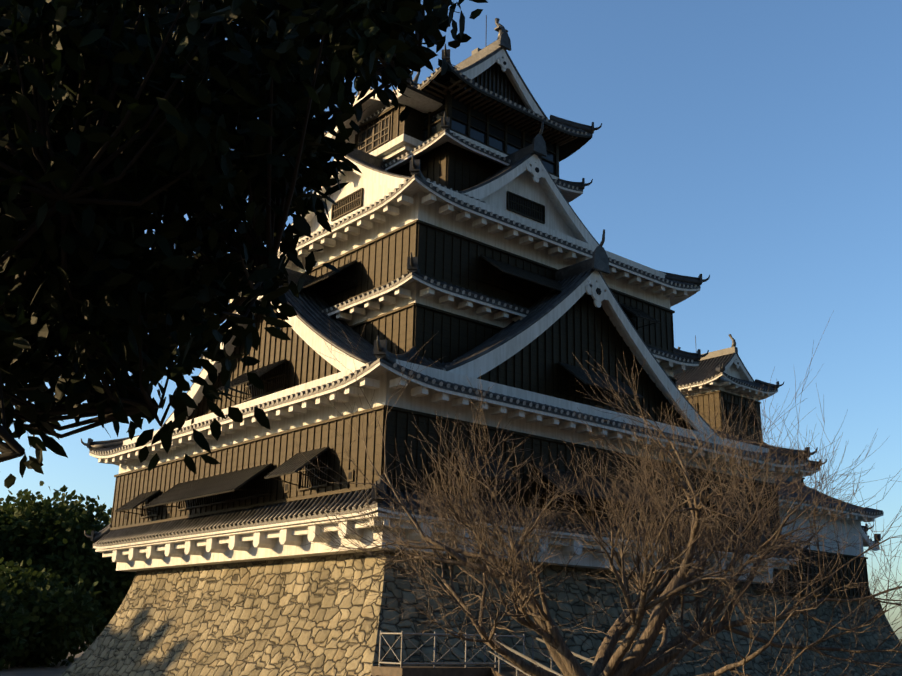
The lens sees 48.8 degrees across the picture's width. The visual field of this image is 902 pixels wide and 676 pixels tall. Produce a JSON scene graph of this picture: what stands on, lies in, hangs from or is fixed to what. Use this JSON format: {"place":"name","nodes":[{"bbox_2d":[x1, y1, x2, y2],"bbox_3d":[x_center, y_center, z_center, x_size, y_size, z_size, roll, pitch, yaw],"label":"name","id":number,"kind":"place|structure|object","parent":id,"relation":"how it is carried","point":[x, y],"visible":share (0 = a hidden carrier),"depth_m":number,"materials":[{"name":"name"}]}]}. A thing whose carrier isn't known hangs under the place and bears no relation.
{"place":"outdoors","nodes":[
{"label":"outdoors","id":0,"kind":"place"},
{"bbox_2d":[0,642,89,675],"bbox_3d":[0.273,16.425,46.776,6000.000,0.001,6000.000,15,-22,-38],"label":"ground","id":1,"kind":"structure","parent":0,"point":[42,670],"depth_m":55.90,"materials":[{"name":"grey"}]},
{"bbox_2d":[0,577,42,670],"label":"bush","id":2,"kind":"object","parent":1,"relation":"on","point":[11,636],"visible":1,"depth_m":54.95,"materials":[{"name":"green plant"}]},
{"bbox_2d":[0,557,106,666],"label":"bush","id":3,"kind":"object","parent":1,"relation":"on","point":[61,620],"visible":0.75,"depth_m":60.19,"materials":[{"name":"green plant"}]},
{"bbox_2d":[0,481,135,654],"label":"camphor tree","id":4,"kind":"object","parent":1,"relation":"on","point":[45,534],"visible":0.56,"depth_m":70.83,"materials":[{"name":"green plant"}]},
{"bbox_2d":[0,0,487,488],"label":"evergreen tree","id":5,"kind":"object","parent":1,"relation":"on","point":[109,155],"visible":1,"depth_m":3.39,"materials":[{"name":"green plant"}]},
{"bbox_2d":[371,631,524,675],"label":"fence","id":6,"kind":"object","parent":1,"relation":"on","point":[433,670],"visible":0.81,"depth_m":29.82,"materials":[{"name":"metal"}]},
{"bbox_2d":[483,636,593,675],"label":"stair railing","id":7,"kind":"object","parent":1,"relation":"on","point":[499,672],"depth_m":29.84,"materials":[{"name":"grey metal"}]},
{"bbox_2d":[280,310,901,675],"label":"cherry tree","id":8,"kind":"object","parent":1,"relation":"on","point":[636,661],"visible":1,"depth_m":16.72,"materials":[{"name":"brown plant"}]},
{"bbox_2d":[674,334,880,550],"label":"turret","id":9,"kind":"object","parent":1,"relation":"on","point":[729,378],"visible":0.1,"depth_m":75.86,"materials":[{"name":"paint"}]},
{"bbox_2d":[60,550,809,675],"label":"stone base wall","id":10,"kind":"structure","parent":0,"point":[265,618],"depth_m":37.66,"materials":[{"name":"beige stone"}]},
{"bbox_2d":[81,15,817,583],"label":"keep","id":11,"kind":"structure","parent":10,"relation":"on","point":[459,245],"depth_m":41.73,"materials":[{"name":"paint"}]},
{"bbox_2d":[0,0,901,642],"label":"sky","id":12,"kind":"structure","parent":0,"point":[754,147],"materials":[{"name":"blue"}]},
{"bbox_2d":[751,474,883,597],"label":"castle wing","id":13,"kind":"structure","parent":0,"point":[849,552],"depth_m":58.73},
{"bbox_2d":[753,590,901,675],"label":"stone wall","id":14,"kind":"structure","parent":0,"point":[824,612],"depth_m":56.55,"materials":[{"name":"grey stone"}]}
]}

